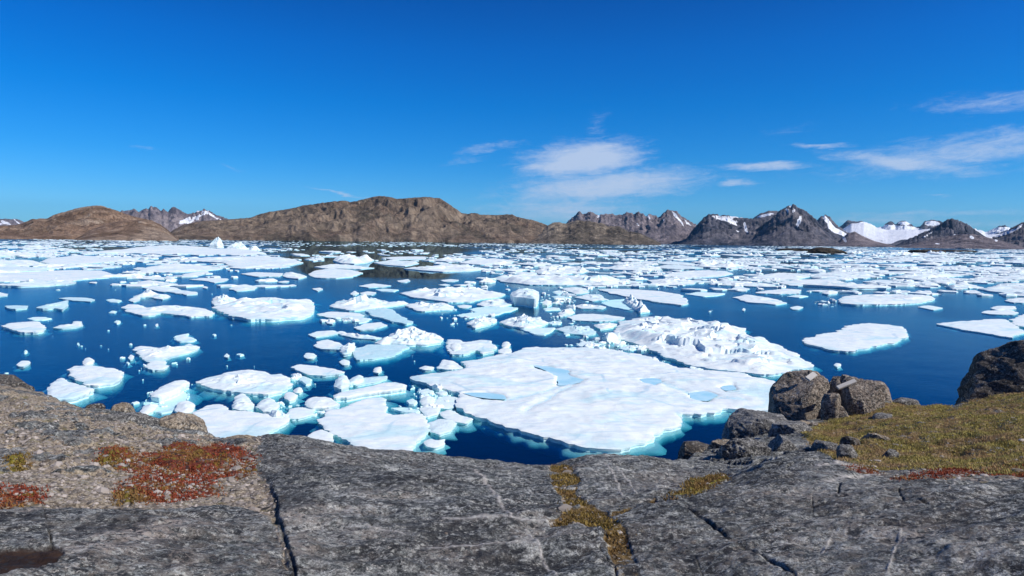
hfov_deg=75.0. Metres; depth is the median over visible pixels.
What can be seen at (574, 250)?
ice floe
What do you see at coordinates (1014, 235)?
mountains
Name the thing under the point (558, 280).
ice floe
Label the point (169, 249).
ice floe
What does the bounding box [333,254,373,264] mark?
iceberg
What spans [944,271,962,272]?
ice floe
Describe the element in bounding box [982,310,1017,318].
ice floe
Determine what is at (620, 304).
ice floe
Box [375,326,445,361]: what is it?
ice floe
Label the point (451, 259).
ice floe
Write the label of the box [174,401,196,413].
ice block
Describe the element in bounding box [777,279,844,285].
ice floe
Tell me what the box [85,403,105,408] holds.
boulder
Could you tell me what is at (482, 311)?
ice floe
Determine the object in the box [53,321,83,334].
ice floe
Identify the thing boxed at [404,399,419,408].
ice floe
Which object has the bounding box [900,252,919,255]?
ice floe
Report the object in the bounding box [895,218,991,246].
mountains
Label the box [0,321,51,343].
ice floe
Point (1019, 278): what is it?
ice floe
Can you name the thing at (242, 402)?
ice block
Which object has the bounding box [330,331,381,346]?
ice floe
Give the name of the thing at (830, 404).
boulder
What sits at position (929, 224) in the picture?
mountains
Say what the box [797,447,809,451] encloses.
boulder
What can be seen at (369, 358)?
ice floe
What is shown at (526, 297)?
iceberg
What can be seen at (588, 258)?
ice floe
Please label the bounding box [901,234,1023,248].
hills
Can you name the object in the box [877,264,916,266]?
ice floe
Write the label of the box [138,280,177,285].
ice floe
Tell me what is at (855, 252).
ice floe
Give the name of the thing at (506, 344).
ice block
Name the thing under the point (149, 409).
ice block
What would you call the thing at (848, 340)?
ice floe
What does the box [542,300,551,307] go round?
ice block
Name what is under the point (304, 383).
ice block
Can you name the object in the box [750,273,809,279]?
ice floe
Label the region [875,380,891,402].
boulder
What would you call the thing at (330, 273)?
ice floe
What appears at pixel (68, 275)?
ice floe
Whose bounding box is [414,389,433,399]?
ice floe
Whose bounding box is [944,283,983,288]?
ice floe
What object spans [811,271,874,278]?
ice floe
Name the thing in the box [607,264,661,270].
ice floe
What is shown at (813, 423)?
boulder
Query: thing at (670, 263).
ice floe
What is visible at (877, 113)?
sky
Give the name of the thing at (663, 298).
ice floe
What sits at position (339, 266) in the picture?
ice floe
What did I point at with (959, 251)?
rock islet
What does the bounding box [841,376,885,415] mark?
boulder
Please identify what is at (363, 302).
iceberg
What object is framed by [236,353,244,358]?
ice floe
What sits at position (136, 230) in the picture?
hills
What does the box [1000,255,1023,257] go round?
ice floe
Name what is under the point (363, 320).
ice floe
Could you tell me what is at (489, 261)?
ice floe
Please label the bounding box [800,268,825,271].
ice floe
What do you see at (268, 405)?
ice block
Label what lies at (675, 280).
ice floe
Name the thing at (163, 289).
ice floe
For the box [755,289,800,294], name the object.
ice floe
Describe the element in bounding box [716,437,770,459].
boulder
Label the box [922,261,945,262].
ice floe
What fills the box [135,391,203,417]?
ice floe
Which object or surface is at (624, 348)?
ice floe
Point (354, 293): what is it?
ice floe
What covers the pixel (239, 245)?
iceberg
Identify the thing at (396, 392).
ice floe
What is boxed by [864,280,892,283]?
ice floe
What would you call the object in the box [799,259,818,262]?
ice floe
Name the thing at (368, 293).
ice floe
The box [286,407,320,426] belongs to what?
ice floe
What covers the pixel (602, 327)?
ice floe
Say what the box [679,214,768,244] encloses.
mountains
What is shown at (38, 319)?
ice floe
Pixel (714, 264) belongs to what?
ice floe
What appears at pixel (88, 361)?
ice block
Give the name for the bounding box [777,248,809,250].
rock islet
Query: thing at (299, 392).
ice block
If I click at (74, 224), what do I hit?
hills
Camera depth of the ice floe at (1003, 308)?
106.03 m
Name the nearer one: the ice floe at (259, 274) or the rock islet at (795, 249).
the ice floe at (259, 274)
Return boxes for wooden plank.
[805,372,816,381]
[836,379,856,389]
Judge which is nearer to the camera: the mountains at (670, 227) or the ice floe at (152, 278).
the ice floe at (152, 278)
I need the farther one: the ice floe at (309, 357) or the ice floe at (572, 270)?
the ice floe at (572, 270)
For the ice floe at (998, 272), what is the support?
on the sea water
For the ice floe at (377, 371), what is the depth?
50.14 m
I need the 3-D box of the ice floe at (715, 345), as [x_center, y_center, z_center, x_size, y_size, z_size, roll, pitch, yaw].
[18.720,5.279,69.623,18.917,2.719,39.079,1,4,0]
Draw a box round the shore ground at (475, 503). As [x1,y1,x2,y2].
[0,384,1023,575]
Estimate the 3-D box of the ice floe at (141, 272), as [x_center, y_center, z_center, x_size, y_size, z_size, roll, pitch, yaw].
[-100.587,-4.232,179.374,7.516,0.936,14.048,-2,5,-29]
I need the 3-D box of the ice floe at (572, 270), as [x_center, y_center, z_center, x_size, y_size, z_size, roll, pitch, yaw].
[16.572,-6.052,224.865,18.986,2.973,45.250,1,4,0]
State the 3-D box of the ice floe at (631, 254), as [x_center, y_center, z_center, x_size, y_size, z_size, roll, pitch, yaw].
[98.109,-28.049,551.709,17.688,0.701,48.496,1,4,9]
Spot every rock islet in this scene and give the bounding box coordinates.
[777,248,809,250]
[807,247,847,253]
[908,249,945,252]
[942,250,977,251]
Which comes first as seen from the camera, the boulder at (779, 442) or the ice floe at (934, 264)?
the boulder at (779, 442)
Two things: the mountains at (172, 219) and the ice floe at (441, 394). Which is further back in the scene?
the mountains at (172, 219)
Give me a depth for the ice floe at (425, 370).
51.18 m
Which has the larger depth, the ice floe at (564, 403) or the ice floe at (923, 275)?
the ice floe at (923, 275)
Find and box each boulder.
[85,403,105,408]
[92,412,159,425]
[110,402,135,412]
[159,412,207,431]
[222,435,253,439]
[677,441,708,459]
[707,439,728,448]
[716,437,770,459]
[722,408,787,439]
[768,370,829,420]
[768,421,812,436]
[768,434,797,451]
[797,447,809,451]
[808,422,817,425]
[810,440,837,450]
[821,393,840,419]
[829,375,849,396]
[836,444,857,458]
[839,406,848,417]
[839,436,859,444]
[840,374,848,383]
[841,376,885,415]
[860,433,889,440]
[872,413,892,419]
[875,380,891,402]
[882,449,899,458]
[892,397,919,405]
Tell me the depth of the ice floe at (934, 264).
343.87 m
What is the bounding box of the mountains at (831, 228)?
[817,215,848,240]
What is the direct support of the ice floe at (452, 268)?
on the sea water
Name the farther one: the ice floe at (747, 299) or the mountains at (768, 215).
the mountains at (768, 215)
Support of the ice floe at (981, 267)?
on the sea water
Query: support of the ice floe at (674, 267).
on the sea water
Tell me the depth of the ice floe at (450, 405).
40.70 m
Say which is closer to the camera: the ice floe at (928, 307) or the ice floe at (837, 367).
the ice floe at (837, 367)
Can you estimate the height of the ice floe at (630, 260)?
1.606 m
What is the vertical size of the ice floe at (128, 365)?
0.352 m
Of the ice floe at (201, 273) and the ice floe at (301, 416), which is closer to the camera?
the ice floe at (301, 416)
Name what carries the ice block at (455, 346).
on the sea water
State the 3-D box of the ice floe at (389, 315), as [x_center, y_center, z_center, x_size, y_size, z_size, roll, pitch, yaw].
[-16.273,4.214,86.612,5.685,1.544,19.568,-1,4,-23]
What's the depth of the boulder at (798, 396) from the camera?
15.98 m
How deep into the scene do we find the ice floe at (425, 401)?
40.87 m
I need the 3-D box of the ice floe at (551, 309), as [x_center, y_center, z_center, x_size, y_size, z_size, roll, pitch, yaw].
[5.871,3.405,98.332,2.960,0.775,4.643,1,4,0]
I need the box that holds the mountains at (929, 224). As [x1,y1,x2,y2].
[840,220,1009,234]
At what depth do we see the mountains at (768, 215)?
6254.60 m
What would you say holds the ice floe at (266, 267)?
on the sea water
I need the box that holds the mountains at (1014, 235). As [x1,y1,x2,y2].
[992,222,1023,247]
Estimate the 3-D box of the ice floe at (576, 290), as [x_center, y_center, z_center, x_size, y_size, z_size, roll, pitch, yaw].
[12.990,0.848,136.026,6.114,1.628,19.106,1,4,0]
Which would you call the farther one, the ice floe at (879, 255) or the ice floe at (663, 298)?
the ice floe at (879, 255)
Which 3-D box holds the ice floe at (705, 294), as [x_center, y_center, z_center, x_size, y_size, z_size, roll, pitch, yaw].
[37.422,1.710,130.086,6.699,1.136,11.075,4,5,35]
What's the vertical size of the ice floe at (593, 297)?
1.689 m
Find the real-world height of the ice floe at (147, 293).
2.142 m
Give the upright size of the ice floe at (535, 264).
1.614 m
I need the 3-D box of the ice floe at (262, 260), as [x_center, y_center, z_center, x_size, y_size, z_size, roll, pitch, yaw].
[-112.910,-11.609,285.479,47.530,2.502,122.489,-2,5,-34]
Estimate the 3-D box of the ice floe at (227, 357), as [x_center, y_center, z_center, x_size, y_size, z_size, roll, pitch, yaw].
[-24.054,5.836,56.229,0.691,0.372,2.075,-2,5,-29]
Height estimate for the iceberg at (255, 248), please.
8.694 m
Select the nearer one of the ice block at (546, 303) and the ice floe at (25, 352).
the ice floe at (25, 352)
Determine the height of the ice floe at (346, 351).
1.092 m
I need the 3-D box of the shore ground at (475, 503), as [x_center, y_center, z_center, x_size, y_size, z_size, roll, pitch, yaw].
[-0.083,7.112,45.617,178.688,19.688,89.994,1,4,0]
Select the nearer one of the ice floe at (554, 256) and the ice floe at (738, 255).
the ice floe at (554, 256)
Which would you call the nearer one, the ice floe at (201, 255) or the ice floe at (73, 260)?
the ice floe at (73, 260)
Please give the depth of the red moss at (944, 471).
5.46 m
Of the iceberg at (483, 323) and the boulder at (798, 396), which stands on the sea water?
the iceberg at (483, 323)
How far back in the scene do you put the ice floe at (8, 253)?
308.28 m
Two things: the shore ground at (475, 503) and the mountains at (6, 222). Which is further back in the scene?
the mountains at (6, 222)
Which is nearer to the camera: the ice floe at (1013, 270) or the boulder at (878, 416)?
the boulder at (878, 416)
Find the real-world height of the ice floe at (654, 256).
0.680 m
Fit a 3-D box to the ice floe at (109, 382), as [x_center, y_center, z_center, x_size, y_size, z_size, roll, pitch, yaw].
[-29.937,6.803,47.116,5.212,1.577,8.181,-1,4,-19]
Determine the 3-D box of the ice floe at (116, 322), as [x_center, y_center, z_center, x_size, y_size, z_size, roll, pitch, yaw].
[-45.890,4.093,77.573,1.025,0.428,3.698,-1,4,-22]
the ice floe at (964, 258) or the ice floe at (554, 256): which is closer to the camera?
the ice floe at (554, 256)
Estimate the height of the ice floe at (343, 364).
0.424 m
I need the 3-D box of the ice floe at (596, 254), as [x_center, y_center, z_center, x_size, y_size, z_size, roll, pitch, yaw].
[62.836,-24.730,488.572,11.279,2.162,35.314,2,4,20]
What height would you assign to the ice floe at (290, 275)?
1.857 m
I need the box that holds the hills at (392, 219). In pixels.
[171,196,547,242]
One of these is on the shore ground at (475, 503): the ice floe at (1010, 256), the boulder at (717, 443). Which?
the boulder at (717, 443)
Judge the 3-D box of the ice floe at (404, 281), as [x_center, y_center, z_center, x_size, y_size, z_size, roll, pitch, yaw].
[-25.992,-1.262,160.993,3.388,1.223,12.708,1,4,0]
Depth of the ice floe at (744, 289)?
144.17 m
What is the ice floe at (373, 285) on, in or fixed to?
on the sea water
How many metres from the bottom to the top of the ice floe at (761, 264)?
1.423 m
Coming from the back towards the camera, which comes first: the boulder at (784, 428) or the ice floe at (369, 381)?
the ice floe at (369, 381)
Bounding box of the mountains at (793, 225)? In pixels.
[742,204,853,246]
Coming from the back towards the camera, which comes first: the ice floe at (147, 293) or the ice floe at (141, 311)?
the ice floe at (147, 293)
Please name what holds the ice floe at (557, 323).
on the sea water
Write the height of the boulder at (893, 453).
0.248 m
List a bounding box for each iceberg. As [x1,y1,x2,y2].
[209,237,223,247]
[211,294,237,306]
[227,242,247,248]
[249,246,259,250]
[330,293,408,313]
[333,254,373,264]
[466,316,499,338]
[510,288,541,314]
[624,294,651,317]
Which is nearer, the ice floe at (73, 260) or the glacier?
the ice floe at (73, 260)
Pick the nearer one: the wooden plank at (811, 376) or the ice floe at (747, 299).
the wooden plank at (811, 376)
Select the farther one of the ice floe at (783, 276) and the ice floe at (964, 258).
the ice floe at (964, 258)
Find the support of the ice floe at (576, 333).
on the sea water
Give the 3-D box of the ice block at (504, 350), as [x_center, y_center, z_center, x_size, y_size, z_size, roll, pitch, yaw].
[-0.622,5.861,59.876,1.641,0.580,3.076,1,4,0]
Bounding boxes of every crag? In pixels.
[0,374,34,390]
[955,340,1023,404]
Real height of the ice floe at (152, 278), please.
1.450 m
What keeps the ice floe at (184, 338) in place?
on the sea water
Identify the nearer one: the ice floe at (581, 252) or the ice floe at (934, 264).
the ice floe at (934, 264)
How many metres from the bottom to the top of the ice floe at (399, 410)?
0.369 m
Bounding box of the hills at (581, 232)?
[527,220,660,244]
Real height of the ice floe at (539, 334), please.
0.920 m
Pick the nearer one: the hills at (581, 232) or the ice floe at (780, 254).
the ice floe at (780, 254)
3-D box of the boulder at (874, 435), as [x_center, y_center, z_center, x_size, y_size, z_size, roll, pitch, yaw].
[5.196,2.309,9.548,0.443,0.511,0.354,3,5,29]
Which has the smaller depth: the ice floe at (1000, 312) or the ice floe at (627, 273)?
the ice floe at (1000, 312)
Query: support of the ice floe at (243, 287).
on the sea water
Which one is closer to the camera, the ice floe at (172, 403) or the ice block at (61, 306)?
the ice floe at (172, 403)
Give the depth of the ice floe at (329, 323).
78.28 m
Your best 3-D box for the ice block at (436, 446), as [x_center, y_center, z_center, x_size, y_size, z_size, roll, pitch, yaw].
[-3.884,7.724,32.547,1.684,0.465,2.451,1,4,0]
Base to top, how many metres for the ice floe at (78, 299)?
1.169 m
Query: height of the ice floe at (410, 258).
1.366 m
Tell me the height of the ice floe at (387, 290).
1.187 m
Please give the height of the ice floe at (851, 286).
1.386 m
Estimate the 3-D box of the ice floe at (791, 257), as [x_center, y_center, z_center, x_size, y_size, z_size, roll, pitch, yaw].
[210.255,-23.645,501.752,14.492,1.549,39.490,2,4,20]
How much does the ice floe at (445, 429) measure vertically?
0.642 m
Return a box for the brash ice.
[0,239,1023,425]
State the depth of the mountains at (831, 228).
5227.91 m
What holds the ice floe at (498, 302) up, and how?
on the sea water
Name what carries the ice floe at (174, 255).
on the sea water
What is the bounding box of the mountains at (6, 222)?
[0,219,23,225]
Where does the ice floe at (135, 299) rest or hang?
on the sea water
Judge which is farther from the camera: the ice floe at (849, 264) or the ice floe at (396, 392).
the ice floe at (849, 264)
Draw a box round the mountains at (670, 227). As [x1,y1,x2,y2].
[567,210,695,243]
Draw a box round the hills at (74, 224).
[0,205,178,240]
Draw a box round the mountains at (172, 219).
[121,206,226,231]
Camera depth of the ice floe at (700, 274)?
208.09 m
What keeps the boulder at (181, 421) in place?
on the shore ground at (475, 503)
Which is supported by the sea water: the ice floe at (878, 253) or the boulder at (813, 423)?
the ice floe at (878, 253)
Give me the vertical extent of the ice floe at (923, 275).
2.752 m
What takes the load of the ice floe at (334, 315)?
on the sea water
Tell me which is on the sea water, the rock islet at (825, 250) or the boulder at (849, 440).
the rock islet at (825, 250)
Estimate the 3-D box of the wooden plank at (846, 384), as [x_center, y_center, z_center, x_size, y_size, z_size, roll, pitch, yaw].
[7.743,2.229,15.449,0.471,0.065,0.100,-19,38,-6]
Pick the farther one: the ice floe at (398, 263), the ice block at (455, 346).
the ice floe at (398, 263)
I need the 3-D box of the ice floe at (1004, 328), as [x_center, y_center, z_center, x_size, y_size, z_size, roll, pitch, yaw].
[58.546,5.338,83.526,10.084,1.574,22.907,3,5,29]
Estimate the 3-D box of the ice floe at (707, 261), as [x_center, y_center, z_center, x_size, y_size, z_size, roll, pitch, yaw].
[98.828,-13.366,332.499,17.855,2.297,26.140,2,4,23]
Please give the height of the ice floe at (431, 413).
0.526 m
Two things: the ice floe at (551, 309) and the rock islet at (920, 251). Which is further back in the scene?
the rock islet at (920, 251)
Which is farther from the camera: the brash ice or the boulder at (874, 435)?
the brash ice
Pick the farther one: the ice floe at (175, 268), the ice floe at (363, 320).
the ice floe at (175, 268)
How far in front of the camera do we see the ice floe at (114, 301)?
102.31 m
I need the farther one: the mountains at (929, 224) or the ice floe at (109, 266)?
the mountains at (929, 224)
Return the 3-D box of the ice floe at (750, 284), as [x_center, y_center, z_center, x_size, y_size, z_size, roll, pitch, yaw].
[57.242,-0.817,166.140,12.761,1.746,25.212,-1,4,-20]
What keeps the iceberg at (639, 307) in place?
on the sea water
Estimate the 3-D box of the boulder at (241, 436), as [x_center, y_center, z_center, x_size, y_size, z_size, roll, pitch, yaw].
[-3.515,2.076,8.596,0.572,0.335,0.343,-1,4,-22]
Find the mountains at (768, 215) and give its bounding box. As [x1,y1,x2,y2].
[753,211,777,219]
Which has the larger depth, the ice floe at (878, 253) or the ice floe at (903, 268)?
the ice floe at (878, 253)
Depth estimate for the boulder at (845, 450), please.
8.08 m
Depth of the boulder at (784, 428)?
12.43 m
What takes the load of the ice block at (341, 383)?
on the sea water
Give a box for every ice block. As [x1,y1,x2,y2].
[4,305,27,314]
[35,300,70,317]
[81,357,98,365]
[140,404,157,415]
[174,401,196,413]
[231,393,255,411]
[255,397,287,413]
[280,392,304,407]
[293,387,308,398]
[296,376,313,390]
[324,375,350,398]
[349,375,363,389]
[422,439,449,454]
[450,342,460,350]
[497,348,511,354]
[500,341,511,349]
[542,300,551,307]
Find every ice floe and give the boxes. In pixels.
[0,250,30,256]
[0,260,40,266]
[0,266,54,271]
[0,270,112,286]
[0,280,75,287]
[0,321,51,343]
[12,361,31,371]
[21,350,29,356]
[28,317,51,323]
[41,256,139,264]
[41,378,108,407]
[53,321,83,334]
[57,365,133,403]
[59,297,94,307]
[81,253,99,254]
[82,245,265,254]
[88,265,121,267]
[104,299,121,304]
[113,320,122,325]
[118,304,218,325]
[122,271,153,274]
[123,362,131,367]
[126,355,135,363]
[128,297,140,303]
[130,344,202,383]
[134,289,170,305]
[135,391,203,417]
[136,276,164,279]
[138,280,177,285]
[140,263,222,273]
[141,254,161,256]
[142,285,197,299]
[150,380,197,402]
[162,255,184,256]
[171,333,199,345]
[182,271,208,275]
[185,255,302,266]
[189,278,228,283]
[189,370,296,408]
[190,254,213,255]
[192,404,295,437]
[211,297,319,332]
[223,354,230,360]
[227,266,288,268]
[229,284,256,295]
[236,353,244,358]
[241,272,282,279]
[282,272,306,278]
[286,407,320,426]
[291,364,344,384]
[301,397,339,412]
[302,353,317,362]
[307,330,337,343]
[307,430,333,441]
[308,268,362,278]
[309,397,432,451]
[312,340,342,357]
[315,264,372,268]
[317,312,364,326]
[319,251,340,252]
[325,321,335,327]
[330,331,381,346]
[333,342,357,359]
[333,382,418,408]
[335,359,351,369]
[348,344,415,373]
[350,291,358,295]
[353,317,372,325]
[354,322,388,335]
[354,376,391,389]
[359,283,390,287]
[360,291,375,295]
[365,308,417,330]
[369,367,383,376]
[374,260,418,266]
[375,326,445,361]
[377,289,397,291]
[383,256,425,259]
[389,407,421,414]
[397,279,409,282]
[400,287,505,302]
[401,301,458,321]
[404,264,485,271]
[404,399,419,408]
[407,347,774,459]
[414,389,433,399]
[417,396,433,406]
[418,366,436,374]
[419,406,440,421]
[428,419,458,441]
[431,257,464,261]
[433,339,500,366]
[434,360,462,372]
[434,396,455,411]
[435,391,447,396]
[439,410,476,432]
[441,279,458,281]
[456,306,517,323]
[457,305,471,310]
[459,258,512,264]
[477,298,513,306]
[479,277,495,283]
[495,273,620,285]
[498,314,548,337]
[516,262,550,266]
[520,328,555,341]
[535,266,587,273]
[543,307,560,314]
[546,255,568,257]
[548,321,561,327]
[552,295,568,299]
[554,325,599,343]
[556,308,574,321]
[560,287,588,294]
[562,333,569,337]
[564,314,625,327]
[566,249,586,251]
[573,342,599,347]
[574,294,608,304]
[576,251,594,253]
[576,256,594,259]
[576,304,605,313]
[590,253,607,255]
[592,322,616,335]
[598,289,687,311]
[601,299,635,318]
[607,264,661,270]
[610,316,822,381]
[613,271,635,275]
[617,345,636,352]
[621,253,640,254]
[621,258,643,261]
[642,256,663,257]
[647,277,695,287]
[656,265,702,269]
[658,261,694,264]
[663,270,732,277]
[685,292,724,300]
[691,259,725,263]
[695,260,746,268]
[701,252,720,255]
[718,280,774,289]
[720,254,747,256]
[732,287,748,291]
[732,294,792,313]
[743,262,775,265]
[746,252,762,256]
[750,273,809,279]
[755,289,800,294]
[765,253,795,255]
[771,266,791,269]
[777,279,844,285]
[782,256,800,257]
[787,295,807,300]
[790,306,802,310]
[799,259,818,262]
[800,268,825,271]
[800,323,910,361]
[803,282,890,289]
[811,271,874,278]
[822,290,837,294]
[831,363,842,370]
[833,263,869,265]
[838,294,934,311]
[842,266,879,270]
[850,250,862,253]
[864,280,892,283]
[870,254,883,256]
[876,252,900,254]
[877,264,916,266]
[884,265,924,270]
[893,271,960,278]
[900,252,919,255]
[916,305,942,314]
[917,262,942,265]
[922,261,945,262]
[925,250,947,253]
[936,319,1023,345]
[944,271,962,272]
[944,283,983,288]
[956,257,975,259]
[967,267,996,267]
[972,258,1003,260]
[978,282,1023,292]
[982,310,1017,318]
[989,271,1009,273]
[989,276,1023,280]
[989,306,1016,310]
[990,263,1012,265]
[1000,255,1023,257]
[1004,298,1023,303]
[1008,268,1023,272]
[1009,314,1023,327]
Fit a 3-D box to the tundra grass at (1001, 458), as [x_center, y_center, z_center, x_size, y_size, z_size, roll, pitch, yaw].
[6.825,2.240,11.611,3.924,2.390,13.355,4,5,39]
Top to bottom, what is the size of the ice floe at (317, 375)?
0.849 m
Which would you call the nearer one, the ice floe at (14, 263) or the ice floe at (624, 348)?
the ice floe at (624, 348)
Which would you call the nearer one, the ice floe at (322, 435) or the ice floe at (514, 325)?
the ice floe at (322, 435)
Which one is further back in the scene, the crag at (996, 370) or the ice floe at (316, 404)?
the ice floe at (316, 404)
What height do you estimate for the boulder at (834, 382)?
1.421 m
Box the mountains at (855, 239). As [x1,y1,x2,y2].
[838,232,895,246]
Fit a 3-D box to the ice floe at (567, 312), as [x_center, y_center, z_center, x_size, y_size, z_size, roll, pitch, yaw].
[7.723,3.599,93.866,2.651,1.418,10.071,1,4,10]
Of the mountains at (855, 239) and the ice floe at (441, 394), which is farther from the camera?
the mountains at (855, 239)
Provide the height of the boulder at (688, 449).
0.613 m
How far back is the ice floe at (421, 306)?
95.46 m
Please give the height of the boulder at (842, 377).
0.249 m
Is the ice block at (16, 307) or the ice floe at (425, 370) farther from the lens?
the ice block at (16, 307)
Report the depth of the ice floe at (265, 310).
86.26 m
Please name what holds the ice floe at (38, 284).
on the sea water
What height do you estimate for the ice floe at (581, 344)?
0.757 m
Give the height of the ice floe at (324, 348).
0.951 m
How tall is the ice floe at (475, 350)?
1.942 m
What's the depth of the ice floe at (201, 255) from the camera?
362.78 m
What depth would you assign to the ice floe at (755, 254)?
542.23 m
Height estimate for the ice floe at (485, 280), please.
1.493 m
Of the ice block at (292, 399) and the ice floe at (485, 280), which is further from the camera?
the ice floe at (485, 280)
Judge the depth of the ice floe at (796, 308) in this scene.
103.85 m
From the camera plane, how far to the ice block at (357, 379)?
45.75 m
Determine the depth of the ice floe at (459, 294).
116.03 m
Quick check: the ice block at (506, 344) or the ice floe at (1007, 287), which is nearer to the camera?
the ice block at (506, 344)
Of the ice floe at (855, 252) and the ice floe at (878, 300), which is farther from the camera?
the ice floe at (855, 252)
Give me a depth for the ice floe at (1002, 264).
353.53 m
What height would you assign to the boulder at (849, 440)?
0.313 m
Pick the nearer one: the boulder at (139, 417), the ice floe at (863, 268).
the boulder at (139, 417)
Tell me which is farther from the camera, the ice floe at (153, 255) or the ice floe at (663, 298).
the ice floe at (153, 255)
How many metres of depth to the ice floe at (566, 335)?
71.28 m
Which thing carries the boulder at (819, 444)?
on the shore ground at (475, 503)
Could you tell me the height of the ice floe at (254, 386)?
1.877 m
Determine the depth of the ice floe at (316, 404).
39.31 m
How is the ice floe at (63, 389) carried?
on the sea water
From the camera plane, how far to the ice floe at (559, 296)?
118.36 m
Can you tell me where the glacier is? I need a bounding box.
[843,223,998,245]
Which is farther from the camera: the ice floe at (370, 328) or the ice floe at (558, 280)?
the ice floe at (558, 280)
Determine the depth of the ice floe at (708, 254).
518.87 m
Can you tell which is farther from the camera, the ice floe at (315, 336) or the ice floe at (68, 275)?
the ice floe at (68, 275)
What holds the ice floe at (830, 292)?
on the sea water
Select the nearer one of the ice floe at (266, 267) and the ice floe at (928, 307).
the ice floe at (928, 307)
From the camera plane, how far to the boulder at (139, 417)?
9.64 m
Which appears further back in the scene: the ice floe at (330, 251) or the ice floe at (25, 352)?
the ice floe at (330, 251)
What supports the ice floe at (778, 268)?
on the sea water
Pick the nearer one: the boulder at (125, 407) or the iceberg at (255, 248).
the boulder at (125, 407)
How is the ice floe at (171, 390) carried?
on the sea water
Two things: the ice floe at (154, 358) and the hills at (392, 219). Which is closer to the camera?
the ice floe at (154, 358)
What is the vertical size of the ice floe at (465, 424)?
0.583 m
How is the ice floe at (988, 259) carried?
on the sea water
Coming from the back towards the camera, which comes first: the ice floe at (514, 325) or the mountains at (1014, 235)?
the mountains at (1014, 235)
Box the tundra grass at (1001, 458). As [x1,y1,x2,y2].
[801,392,1023,475]
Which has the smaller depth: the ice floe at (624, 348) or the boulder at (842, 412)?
the boulder at (842, 412)
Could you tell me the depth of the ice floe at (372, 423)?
35.08 m
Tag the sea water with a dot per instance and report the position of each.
(960, 305)
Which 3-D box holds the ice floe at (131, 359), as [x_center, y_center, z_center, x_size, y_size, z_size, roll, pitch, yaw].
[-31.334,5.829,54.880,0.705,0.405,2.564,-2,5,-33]
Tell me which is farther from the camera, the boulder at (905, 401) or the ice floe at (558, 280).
the ice floe at (558, 280)
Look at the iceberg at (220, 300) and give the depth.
100.52 m
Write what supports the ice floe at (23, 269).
on the sea water
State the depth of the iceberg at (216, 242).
668.29 m
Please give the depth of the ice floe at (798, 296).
126.79 m
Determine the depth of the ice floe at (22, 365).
50.94 m
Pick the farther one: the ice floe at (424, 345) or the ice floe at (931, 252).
the ice floe at (931, 252)
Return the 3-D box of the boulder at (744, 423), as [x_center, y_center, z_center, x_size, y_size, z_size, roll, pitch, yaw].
[5.215,3.296,14.165,1.466,1.350,1.319,2,4,21]
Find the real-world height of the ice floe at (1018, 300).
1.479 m
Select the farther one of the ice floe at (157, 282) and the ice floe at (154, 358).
the ice floe at (157, 282)
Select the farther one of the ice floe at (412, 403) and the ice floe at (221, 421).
the ice floe at (412, 403)
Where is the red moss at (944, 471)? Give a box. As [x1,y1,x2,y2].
[0,439,1023,508]
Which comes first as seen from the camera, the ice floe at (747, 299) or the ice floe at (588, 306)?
the ice floe at (588, 306)
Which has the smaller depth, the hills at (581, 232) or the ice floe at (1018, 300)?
the ice floe at (1018, 300)
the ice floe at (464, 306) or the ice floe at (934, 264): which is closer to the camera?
the ice floe at (464, 306)
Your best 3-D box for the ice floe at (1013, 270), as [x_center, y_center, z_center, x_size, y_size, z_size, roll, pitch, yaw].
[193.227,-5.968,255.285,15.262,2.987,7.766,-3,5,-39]
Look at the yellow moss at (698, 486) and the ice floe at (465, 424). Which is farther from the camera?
the ice floe at (465, 424)
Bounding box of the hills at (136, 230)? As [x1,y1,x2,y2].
[75,220,176,240]
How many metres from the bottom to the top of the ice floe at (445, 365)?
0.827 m
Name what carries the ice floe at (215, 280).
on the sea water
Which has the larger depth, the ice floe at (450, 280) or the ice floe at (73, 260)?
the ice floe at (73, 260)
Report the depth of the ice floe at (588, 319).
85.97 m
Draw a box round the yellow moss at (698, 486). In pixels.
[1,450,731,561]
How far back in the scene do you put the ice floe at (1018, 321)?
88.88 m
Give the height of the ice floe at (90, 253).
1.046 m
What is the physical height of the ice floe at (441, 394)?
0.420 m
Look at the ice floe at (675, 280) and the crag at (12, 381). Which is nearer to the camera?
the crag at (12, 381)

